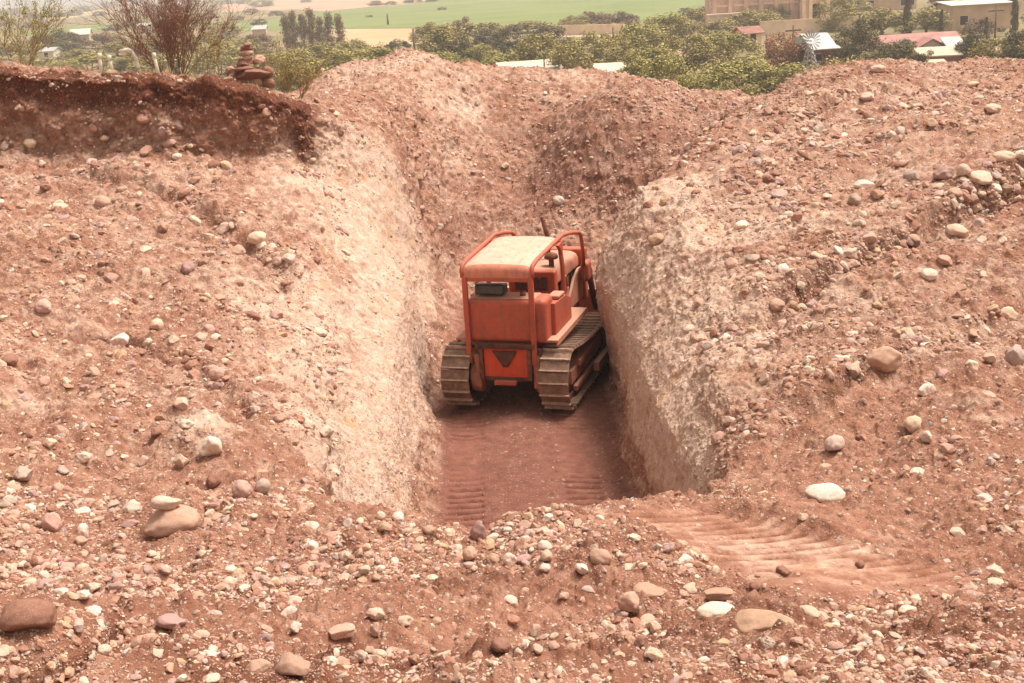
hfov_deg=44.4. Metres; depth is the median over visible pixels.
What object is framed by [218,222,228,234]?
stone
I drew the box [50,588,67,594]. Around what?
stone
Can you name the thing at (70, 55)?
mesquite tree
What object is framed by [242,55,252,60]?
cairn stone
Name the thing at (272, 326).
stone
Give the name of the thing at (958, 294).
stone
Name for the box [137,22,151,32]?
house
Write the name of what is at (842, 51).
broadleaf tree
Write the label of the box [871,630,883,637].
stone
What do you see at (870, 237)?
stone
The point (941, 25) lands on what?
cypress tree
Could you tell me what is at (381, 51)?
mesquite tree
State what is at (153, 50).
mesquite tree
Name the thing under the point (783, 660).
stone
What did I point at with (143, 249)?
stone
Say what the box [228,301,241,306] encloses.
stone
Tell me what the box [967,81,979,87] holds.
boulder
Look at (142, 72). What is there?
dry grass
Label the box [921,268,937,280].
stone
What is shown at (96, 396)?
stone
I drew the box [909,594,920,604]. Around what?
stone
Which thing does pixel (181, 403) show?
stone
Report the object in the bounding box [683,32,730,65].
mesquite tree
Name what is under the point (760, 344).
stone
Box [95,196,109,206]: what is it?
stone
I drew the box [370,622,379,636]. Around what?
stone
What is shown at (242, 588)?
stone
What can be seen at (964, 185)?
stone
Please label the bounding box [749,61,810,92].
mesquite tree
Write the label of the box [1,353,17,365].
stone
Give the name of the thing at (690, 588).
stone
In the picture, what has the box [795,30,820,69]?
windmill
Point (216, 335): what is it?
stone
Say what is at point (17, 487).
stone
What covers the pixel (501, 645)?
stone
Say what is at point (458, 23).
broadleaf tree
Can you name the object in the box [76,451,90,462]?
stone
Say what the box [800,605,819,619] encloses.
stone
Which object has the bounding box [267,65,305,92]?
mesquite tree
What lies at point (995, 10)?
utility pole
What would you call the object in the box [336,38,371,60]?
mesquite tree
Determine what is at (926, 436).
stone
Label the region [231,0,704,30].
field
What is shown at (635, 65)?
mesquite tree
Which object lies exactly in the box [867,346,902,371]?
boulder
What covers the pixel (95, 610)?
stone
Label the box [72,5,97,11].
distant bush
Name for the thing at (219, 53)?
leafy bush
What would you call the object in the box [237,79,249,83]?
cairn stone
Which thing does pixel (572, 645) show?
stone
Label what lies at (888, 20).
mesquite tree
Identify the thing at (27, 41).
broadleaf tree
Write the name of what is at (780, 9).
mesquite tree
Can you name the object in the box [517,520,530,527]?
stone
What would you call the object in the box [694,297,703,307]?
stone
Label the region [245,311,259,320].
stone
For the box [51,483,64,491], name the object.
stone
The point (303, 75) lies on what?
mesquite tree
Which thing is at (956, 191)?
stone
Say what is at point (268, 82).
cairn stone
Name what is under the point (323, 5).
field
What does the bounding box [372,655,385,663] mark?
stone
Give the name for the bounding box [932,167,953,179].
boulder
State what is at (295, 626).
stone
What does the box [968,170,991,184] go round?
boulder
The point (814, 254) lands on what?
stone
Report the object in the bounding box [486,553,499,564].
stone
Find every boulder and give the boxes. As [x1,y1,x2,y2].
[144,504,200,538]
[247,231,265,243]
[553,196,564,204]
[648,233,663,244]
[804,483,845,502]
[808,151,821,160]
[853,180,874,188]
[858,92,873,100]
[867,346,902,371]
[870,65,885,72]
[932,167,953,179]
[945,224,968,237]
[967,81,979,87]
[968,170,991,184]
[985,103,1000,113]
[992,151,1015,161]
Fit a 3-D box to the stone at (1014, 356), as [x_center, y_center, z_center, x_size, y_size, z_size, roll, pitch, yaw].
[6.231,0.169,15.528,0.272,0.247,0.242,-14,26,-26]
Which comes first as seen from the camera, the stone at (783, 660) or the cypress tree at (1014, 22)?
the stone at (783, 660)
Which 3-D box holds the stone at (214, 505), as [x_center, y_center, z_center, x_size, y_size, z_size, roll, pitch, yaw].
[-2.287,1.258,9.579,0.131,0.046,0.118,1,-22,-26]
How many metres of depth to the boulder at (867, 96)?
30.84 m
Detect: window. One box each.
[750,34,756,40]
[815,53,821,61]
[959,15,968,25]
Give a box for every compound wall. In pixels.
[547,24,624,34]
[665,22,706,30]
[760,16,864,35]
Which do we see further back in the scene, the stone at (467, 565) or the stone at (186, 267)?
the stone at (186, 267)
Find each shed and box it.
[495,59,562,69]
[593,62,626,71]
[914,46,963,61]
[928,59,946,62]
[939,36,963,47]
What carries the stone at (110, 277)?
on the ground at (520, 437)
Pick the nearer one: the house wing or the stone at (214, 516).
the stone at (214, 516)
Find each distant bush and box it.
[0,19,22,26]
[3,8,21,14]
[23,13,40,18]
[23,22,44,27]
[45,10,68,17]
[65,10,83,15]
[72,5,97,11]
[92,11,106,15]
[98,2,120,6]
[100,24,123,30]
[121,19,144,25]
[200,13,219,18]
[219,0,232,3]
[230,15,245,19]
[233,0,250,3]
[242,8,257,12]
[247,0,273,6]
[248,19,267,24]
[267,10,285,15]
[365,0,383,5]
[383,1,396,4]
[402,0,421,2]
[678,7,690,12]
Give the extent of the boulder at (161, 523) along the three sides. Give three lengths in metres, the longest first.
0.389 x 0.360 x 0.218 m
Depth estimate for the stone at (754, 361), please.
16.92 m
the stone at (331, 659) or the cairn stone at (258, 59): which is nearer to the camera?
the stone at (331, 659)
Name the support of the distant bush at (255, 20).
on the field at (510, 12)
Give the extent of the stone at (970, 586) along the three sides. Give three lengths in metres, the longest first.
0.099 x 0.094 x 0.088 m
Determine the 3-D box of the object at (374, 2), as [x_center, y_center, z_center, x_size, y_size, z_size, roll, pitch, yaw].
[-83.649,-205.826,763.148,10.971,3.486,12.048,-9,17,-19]
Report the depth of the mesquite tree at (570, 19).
295.27 m
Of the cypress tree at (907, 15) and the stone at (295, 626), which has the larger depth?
the cypress tree at (907, 15)
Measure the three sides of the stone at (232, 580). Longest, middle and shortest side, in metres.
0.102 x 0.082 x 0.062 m
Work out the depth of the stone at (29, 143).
26.67 m
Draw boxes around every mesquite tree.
[0,40,34,57]
[0,55,50,67]
[21,55,74,66]
[48,51,123,71]
[53,49,97,60]
[93,41,133,55]
[103,55,165,72]
[126,40,170,57]
[147,50,206,72]
[176,33,223,60]
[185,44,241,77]
[204,22,241,39]
[220,39,264,56]
[249,50,294,86]
[267,49,319,68]
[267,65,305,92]
[278,63,328,90]
[299,49,362,74]
[303,41,347,60]
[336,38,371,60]
[341,45,393,63]
[365,48,398,60]
[407,22,443,43]
[416,22,475,53]
[428,48,461,62]
[459,21,506,38]
[461,43,497,64]
[480,48,538,65]
[507,20,551,32]
[513,31,563,60]
[537,47,578,68]
[545,37,602,69]
[557,14,589,24]
[569,30,623,65]
[590,30,631,62]
[610,20,670,50]
[615,52,663,78]
[622,42,686,72]
[639,49,696,85]
[643,11,692,47]
[658,14,703,37]
[664,34,715,68]
[675,71,699,89]
[678,7,704,22]
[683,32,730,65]
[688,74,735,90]
[696,19,737,34]
[696,55,774,88]
[705,30,762,58]
[724,9,783,26]
[732,66,784,96]
[746,5,792,25]
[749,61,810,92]
[811,0,857,31]
[830,0,874,12]
[850,50,889,61]
[852,6,908,34]
[896,49,933,62]
[900,9,953,32]
[968,37,1022,59]
[1014,32,1023,57]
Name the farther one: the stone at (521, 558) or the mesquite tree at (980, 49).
the mesquite tree at (980, 49)
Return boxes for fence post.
[97,53,102,72]
[107,55,113,69]
[152,53,159,73]
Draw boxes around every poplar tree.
[279,12,293,49]
[286,9,300,47]
[295,13,308,48]
[302,7,317,47]
[313,16,325,43]
[321,10,334,42]
[332,11,346,42]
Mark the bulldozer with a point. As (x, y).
(539, 318)
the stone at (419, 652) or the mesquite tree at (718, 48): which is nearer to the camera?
the stone at (419, 652)
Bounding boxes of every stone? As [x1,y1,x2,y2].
[0,498,10,507]
[0,598,56,631]
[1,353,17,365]
[3,528,18,534]
[4,484,21,490]
[6,509,20,514]
[13,466,32,480]
[19,571,29,576]
[21,523,29,531]
[22,577,36,583]
[23,138,36,147]
[25,504,35,511]
[27,556,43,565]
[35,298,50,312]
[36,578,55,589]
[41,512,61,531]
[43,438,56,448]
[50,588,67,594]
[51,203,67,210]
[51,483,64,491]
[57,562,74,569]
[74,536,87,545]
[75,563,89,568]
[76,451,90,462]
[76,590,90,598]
[77,523,88,536]
[79,506,90,514]
[86,582,100,592]
[86,605,101,615]
[87,366,99,376]
[89,393,101,400]
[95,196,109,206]
[97,619,105,627]
[97,644,111,654]
[103,273,118,283]
[107,500,119,508]
[110,333,128,345]
[110,554,126,560]
[115,635,123,645]
[120,519,139,527]
[122,499,141,513]
[125,620,138,623]
[130,635,142,648]
[131,581,142,589]
[138,246,151,252]
[144,633,154,636]
[147,577,161,581]
[149,495,181,509]
[150,318,163,329]
[151,427,161,437]
[156,613,186,628]
[157,222,168,231]
[169,584,179,589]
[172,153,181,159]
[172,397,187,409]
[173,454,188,467]
[180,262,194,273]
[180,419,193,428]
[192,591,204,598]
[193,332,207,340]
[194,630,209,638]
[196,550,205,557]
[197,436,221,455]
[201,233,213,238]
[201,324,214,332]
[202,673,219,682]
[203,650,217,656]
[205,503,219,507]
[206,474,220,488]
[206,610,221,615]
[208,367,224,379]
[209,512,222,520]
[210,333,220,338]
[212,294,225,300]
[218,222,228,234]
[220,527,234,535]
[223,577,237,583]
[226,66,234,72]
[226,71,238,76]
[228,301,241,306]
[230,245,244,254]
[232,480,252,497]
[235,65,259,71]
[236,58,252,66]
[237,69,270,79]
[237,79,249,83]
[238,584,250,592]
[239,50,253,55]
[240,45,251,50]
[241,327,253,334]
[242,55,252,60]
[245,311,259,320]
[246,658,270,673]
[249,79,261,86]
[253,55,265,63]
[255,478,270,493]
[261,66,273,76]
[261,76,274,88]
[268,324,277,328]
[270,309,282,317]
[272,257,283,265]
[273,413,285,421]
[275,652,310,676]
[280,605,296,617]
[281,253,295,263]
[287,596,301,602]
[290,621,301,632]
[297,564,310,574]
[303,418,315,429]
[303,521,318,529]
[303,540,318,549]
[313,327,326,336]
[314,562,330,569]
[319,425,333,436]
[324,531,336,539]
[326,656,337,663]
[328,622,356,640]
[337,656,349,664]
[339,551,350,560]
[353,650,366,661]
[365,607,384,619]
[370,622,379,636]
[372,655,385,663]
[376,511,385,519]
[378,521,392,531]
[392,511,403,521]
[397,615,412,625]
[407,528,418,536]
[411,649,424,656]
[421,525,434,534]
[436,650,450,658]
[444,528,454,536]
[462,546,476,560]
[463,562,475,568]
[470,520,486,540]
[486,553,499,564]
[491,637,510,653]
[501,163,508,167]
[503,553,516,564]
[504,595,517,606]
[514,541,524,547]
[514,648,522,655]
[516,554,529,564]
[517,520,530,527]
[532,643,542,653]
[534,671,544,679]
[537,540,552,549]
[539,563,550,571]
[540,527,552,533]
[540,549,552,560]
[547,641,559,650]
[566,642,576,648]
[574,563,588,574]
[589,549,611,564]
[589,632,598,638]
[605,624,616,631]
[618,591,639,612]
[618,630,631,639]
[633,582,667,597]
[634,635,647,648]
[637,186,645,192]
[640,613,654,622]
[646,648,662,659]
[649,620,661,632]
[679,554,693,563]
[683,582,697,594]
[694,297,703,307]
[696,601,734,618]
[697,656,708,662]
[702,341,714,350]
[704,587,734,600]
[711,431,724,445]
[719,333,729,339]
[722,416,734,425]
[724,257,737,268]
[733,220,747,228]
[734,609,794,634]
[748,357,762,366]
[749,581,760,591]
[756,341,767,347]
[769,298,784,310]
[770,189,787,197]
[775,656,787,667]
[776,565,790,576]
[777,263,788,272]
[777,319,785,328]
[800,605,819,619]
[807,188,816,193]
[810,251,826,256]
[812,288,821,296]
[824,435,844,451]
[827,641,842,650]
[833,246,843,254]
[834,141,844,146]
[843,661,853,668]
[847,259,860,268]
[848,193,861,205]
[848,362,860,377]
[855,560,864,568]
[859,666,871,674]
[862,232,876,243]
[870,190,884,198]
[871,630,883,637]
[890,663,905,672]
[895,646,903,651]
[898,605,916,613]
[902,415,921,432]
[908,335,922,344]
[909,234,920,246]
[909,467,923,474]
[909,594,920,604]
[917,382,935,395]
[920,430,931,442]
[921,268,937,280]
[936,254,951,265]
[936,369,947,377]
[939,443,953,452]
[942,635,956,640]
[947,187,962,196]
[949,435,963,442]
[951,311,965,318]
[952,291,964,298]
[956,163,971,176]
[959,181,968,189]
[964,582,976,591]
[964,643,977,653]
[970,193,978,204]
[972,217,985,226]
[976,493,992,500]
[982,353,996,362]
[986,564,1004,575]
[987,577,1003,586]
[992,183,1001,192]
[1001,306,1018,320]
[1004,344,1023,365]
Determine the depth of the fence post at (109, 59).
27.90 m
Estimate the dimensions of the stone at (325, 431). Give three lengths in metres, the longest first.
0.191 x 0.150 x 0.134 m
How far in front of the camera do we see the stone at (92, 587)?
6.71 m
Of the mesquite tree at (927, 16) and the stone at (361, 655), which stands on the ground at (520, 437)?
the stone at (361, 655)
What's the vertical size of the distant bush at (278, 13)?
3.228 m
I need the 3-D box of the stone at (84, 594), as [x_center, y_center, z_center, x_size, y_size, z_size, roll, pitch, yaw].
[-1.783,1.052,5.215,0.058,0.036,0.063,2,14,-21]
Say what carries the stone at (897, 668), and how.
on the ground at (520, 437)
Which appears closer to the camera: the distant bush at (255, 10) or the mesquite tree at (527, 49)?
the mesquite tree at (527, 49)
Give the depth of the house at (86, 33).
395.44 m
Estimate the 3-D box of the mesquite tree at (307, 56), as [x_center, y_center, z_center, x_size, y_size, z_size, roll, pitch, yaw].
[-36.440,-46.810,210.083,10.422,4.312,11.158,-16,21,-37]
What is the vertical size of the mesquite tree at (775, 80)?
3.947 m
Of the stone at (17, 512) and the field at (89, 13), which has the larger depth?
the field at (89, 13)
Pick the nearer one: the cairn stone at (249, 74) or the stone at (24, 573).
the stone at (24, 573)
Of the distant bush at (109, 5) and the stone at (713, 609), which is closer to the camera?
the stone at (713, 609)
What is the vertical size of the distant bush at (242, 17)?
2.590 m
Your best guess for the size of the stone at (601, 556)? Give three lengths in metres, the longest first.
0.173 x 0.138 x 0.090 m
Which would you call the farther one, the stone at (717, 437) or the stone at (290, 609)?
the stone at (717, 437)
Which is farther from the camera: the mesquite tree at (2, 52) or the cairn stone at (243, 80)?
the mesquite tree at (2, 52)
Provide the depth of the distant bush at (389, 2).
757.56 m
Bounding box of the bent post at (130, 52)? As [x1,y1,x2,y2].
[119,48,140,72]
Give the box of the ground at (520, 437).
[0,47,1023,682]
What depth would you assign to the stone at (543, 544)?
8.57 m
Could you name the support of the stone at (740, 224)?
on the ground at (520, 437)
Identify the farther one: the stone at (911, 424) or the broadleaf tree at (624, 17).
the broadleaf tree at (624, 17)
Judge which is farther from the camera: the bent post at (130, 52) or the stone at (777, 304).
the bent post at (130, 52)
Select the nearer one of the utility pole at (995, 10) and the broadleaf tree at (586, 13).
the utility pole at (995, 10)
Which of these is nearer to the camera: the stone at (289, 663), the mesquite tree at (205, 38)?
the stone at (289, 663)
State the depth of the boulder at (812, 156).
26.52 m
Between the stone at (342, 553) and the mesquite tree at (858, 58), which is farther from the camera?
the mesquite tree at (858, 58)
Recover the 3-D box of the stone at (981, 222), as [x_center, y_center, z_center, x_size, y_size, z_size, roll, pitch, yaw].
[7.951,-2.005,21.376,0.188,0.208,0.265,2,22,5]
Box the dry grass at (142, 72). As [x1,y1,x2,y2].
[22,62,305,102]
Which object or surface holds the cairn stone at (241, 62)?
on the cairn stone at (240, 68)
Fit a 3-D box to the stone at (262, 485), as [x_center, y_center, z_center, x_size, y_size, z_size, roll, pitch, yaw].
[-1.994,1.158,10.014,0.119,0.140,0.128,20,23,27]
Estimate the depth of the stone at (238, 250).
21.32 m
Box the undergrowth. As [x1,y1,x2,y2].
[0,27,1005,95]
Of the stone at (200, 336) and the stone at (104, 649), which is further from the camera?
the stone at (200, 336)
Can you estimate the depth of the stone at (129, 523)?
9.35 m
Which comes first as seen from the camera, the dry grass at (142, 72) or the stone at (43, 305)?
the stone at (43, 305)
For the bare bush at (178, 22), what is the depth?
28.32 m
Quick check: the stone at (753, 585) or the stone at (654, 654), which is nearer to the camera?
the stone at (654, 654)
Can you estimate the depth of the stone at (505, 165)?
37.87 m
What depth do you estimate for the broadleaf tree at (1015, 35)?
140.92 m
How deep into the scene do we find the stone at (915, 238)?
21.30 m
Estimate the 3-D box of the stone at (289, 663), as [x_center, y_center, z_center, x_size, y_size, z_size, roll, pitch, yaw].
[-0.816,1.211,4.669,0.133,0.091,0.103,-1,23,8]
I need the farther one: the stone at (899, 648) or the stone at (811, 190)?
the stone at (811, 190)
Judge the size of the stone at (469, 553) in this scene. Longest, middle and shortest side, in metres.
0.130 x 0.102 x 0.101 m
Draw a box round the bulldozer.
[440,216,609,409]
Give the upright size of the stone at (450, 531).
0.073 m
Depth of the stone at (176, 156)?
26.44 m
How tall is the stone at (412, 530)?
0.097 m
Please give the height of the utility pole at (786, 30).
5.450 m
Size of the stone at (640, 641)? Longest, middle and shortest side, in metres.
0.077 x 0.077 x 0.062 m
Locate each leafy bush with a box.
[0,0,78,65]
[184,4,237,76]
[251,32,340,98]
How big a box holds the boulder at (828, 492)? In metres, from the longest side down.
0.338 x 0.290 x 0.185 m
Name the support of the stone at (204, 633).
on the ground at (520, 437)
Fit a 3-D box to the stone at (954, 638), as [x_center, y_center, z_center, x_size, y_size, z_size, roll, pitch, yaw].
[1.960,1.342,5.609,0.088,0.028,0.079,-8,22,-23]
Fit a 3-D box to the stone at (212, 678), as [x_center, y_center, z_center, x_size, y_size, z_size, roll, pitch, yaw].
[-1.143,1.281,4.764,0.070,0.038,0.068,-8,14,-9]
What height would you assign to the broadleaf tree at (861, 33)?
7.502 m
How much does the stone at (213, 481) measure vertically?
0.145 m
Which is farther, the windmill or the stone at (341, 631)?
the windmill
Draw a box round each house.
[37,47,61,60]
[70,28,93,45]
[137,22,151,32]
[251,25,267,36]
[730,25,765,45]
[799,33,840,67]
[854,0,916,11]
[865,31,962,57]
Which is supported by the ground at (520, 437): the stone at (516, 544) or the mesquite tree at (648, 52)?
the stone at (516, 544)
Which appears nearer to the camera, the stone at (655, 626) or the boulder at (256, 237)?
the stone at (655, 626)
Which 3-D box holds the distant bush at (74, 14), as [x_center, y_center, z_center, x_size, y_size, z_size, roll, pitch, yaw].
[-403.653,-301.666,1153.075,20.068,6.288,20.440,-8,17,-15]
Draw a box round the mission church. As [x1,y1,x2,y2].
[705,0,829,30]
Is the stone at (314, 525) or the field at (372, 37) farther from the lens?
the field at (372, 37)
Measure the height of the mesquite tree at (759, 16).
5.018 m
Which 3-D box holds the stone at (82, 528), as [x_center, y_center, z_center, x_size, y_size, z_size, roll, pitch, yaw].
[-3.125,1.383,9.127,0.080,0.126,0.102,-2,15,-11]
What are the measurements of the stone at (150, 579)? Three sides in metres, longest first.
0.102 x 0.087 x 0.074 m
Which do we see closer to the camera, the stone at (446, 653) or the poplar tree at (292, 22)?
the stone at (446, 653)
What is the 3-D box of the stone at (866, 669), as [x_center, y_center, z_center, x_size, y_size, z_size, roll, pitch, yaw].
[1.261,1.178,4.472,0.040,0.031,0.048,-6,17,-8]
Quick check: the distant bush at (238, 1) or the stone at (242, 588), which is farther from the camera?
the distant bush at (238, 1)
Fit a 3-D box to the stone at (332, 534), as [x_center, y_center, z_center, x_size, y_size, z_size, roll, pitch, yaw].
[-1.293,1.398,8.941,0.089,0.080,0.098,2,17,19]
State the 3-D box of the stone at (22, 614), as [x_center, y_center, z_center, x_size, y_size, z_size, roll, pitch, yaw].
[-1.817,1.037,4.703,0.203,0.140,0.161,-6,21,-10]
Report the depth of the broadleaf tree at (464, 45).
198.22 m
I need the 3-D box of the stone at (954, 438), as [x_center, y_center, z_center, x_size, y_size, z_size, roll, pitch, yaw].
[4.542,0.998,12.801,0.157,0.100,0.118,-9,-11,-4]
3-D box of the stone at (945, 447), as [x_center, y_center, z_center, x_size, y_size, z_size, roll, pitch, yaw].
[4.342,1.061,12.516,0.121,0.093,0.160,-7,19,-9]
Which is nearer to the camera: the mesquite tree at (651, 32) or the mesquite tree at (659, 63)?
the mesquite tree at (659, 63)
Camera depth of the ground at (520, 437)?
19.22 m
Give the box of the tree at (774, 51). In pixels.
[762,31,804,67]
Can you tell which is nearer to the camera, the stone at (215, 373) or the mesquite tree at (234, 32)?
the stone at (215, 373)
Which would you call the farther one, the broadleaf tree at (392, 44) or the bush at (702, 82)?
the broadleaf tree at (392, 44)
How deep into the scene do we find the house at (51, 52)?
310.68 m
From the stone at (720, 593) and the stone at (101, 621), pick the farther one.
the stone at (720, 593)
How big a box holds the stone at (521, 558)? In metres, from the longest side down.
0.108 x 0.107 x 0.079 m
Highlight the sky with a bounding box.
[0,0,106,6]
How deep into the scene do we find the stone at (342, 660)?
4.86 m
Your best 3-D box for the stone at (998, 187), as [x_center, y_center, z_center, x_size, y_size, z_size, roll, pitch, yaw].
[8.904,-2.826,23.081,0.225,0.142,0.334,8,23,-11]
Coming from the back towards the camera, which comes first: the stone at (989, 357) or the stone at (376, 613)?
the stone at (989, 357)
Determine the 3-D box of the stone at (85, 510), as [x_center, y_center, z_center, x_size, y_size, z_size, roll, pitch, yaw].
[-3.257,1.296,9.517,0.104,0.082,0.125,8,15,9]
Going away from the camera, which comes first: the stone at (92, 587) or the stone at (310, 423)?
the stone at (92, 587)
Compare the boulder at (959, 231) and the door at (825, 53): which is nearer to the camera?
the boulder at (959, 231)
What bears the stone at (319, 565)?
on the ground at (520, 437)
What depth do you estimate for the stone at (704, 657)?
4.78 m
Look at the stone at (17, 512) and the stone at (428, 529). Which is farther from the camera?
the stone at (17, 512)
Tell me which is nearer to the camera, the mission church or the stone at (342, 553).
the stone at (342, 553)
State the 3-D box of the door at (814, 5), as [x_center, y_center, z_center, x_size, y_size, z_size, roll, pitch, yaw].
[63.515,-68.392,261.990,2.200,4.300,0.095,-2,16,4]
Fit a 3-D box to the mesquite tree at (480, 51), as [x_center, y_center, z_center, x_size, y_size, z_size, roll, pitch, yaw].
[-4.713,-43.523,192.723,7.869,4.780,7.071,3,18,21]
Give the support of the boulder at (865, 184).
on the ground at (520, 437)
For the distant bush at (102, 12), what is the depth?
1047.27 m
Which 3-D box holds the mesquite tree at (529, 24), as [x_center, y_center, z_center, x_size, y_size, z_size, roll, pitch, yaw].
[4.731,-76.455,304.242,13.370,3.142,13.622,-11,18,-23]
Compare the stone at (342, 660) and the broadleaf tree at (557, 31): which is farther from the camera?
the broadleaf tree at (557, 31)
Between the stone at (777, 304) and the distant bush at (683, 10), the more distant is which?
the distant bush at (683, 10)
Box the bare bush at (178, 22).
[57,0,268,75]
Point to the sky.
(12, 2)
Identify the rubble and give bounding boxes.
[0,48,1023,682]
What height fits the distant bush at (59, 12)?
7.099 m
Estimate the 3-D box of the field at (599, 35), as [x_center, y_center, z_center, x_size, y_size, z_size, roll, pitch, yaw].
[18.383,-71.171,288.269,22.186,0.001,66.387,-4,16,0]
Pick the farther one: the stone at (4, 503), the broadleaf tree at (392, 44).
the broadleaf tree at (392, 44)
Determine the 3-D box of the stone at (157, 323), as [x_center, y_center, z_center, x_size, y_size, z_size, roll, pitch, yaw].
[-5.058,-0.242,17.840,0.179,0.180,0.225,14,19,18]
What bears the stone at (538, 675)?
on the ground at (520, 437)
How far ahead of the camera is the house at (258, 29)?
372.52 m
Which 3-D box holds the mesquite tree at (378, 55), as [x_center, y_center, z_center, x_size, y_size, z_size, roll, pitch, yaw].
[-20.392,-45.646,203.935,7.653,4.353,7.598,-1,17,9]
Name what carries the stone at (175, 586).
on the ground at (520, 437)
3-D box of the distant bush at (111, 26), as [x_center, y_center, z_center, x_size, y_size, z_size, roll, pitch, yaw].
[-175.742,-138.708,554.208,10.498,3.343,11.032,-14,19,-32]
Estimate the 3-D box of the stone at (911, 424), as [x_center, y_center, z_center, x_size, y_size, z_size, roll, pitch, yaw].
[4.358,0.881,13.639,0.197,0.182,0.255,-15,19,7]
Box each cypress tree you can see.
[901,0,913,33]
[936,9,945,31]
[982,17,989,37]
[1009,0,1020,30]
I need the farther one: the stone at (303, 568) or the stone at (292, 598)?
the stone at (303, 568)
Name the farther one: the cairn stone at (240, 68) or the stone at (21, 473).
the cairn stone at (240, 68)
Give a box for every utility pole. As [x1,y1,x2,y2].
[412,28,415,49]
[785,25,800,62]
[988,6,1003,39]
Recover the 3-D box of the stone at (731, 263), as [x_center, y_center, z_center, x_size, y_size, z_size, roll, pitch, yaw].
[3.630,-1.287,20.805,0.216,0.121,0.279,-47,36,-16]
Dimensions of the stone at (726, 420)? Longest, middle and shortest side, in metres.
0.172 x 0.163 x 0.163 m
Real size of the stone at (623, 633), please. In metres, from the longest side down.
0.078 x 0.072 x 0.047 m
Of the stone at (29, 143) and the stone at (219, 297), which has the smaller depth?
the stone at (219, 297)
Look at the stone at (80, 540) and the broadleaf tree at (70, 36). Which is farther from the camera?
the broadleaf tree at (70, 36)
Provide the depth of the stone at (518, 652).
4.57 m
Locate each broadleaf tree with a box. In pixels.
[26,33,51,45]
[42,29,84,44]
[50,41,88,52]
[81,31,129,46]
[239,32,278,53]
[383,38,412,48]
[444,34,481,61]
[451,16,475,35]
[470,27,505,48]
[489,22,541,52]
[530,23,576,48]
[573,11,600,23]
[585,11,615,23]
[595,11,640,25]
[830,24,868,60]
[845,13,884,62]
[857,38,930,62]
[916,0,953,26]
[954,29,998,59]
[957,17,1006,36]
[994,29,1023,58]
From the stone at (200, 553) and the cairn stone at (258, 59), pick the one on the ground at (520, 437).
the stone at (200, 553)
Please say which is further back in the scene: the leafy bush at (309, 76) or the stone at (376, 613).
the leafy bush at (309, 76)
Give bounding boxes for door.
[812,4,819,17]
[823,51,829,64]
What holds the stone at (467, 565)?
on the ground at (520, 437)
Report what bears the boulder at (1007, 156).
on the ground at (520, 437)
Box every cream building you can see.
[936,0,1012,30]
[1008,0,1023,18]
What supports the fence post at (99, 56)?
on the ground at (520, 437)
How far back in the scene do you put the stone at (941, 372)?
14.99 m
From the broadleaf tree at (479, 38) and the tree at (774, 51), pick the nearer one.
the tree at (774, 51)
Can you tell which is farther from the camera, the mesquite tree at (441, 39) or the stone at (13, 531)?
the mesquite tree at (441, 39)
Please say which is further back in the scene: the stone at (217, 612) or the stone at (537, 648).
the stone at (217, 612)
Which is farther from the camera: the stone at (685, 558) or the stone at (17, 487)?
the stone at (17, 487)
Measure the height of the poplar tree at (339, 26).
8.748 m
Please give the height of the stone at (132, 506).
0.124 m
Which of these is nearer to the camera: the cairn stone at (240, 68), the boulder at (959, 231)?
the boulder at (959, 231)
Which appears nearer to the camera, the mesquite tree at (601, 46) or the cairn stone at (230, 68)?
the cairn stone at (230, 68)
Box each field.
[15,15,215,36]
[46,1,183,19]
[221,0,424,11]
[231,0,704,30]
[330,29,423,46]
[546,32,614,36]
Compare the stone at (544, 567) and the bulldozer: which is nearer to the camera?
the stone at (544, 567)
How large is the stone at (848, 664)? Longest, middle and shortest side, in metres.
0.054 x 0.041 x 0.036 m
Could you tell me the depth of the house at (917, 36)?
164.87 m
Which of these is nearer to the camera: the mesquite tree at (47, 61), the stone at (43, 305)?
the stone at (43, 305)
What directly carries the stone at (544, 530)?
on the ground at (520, 437)
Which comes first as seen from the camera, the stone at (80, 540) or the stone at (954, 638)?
the stone at (954, 638)
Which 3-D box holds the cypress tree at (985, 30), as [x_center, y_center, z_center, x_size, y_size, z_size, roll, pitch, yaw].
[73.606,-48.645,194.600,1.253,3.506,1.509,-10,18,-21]
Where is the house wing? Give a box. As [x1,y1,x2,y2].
[912,37,944,51]
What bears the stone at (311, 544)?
on the ground at (520, 437)

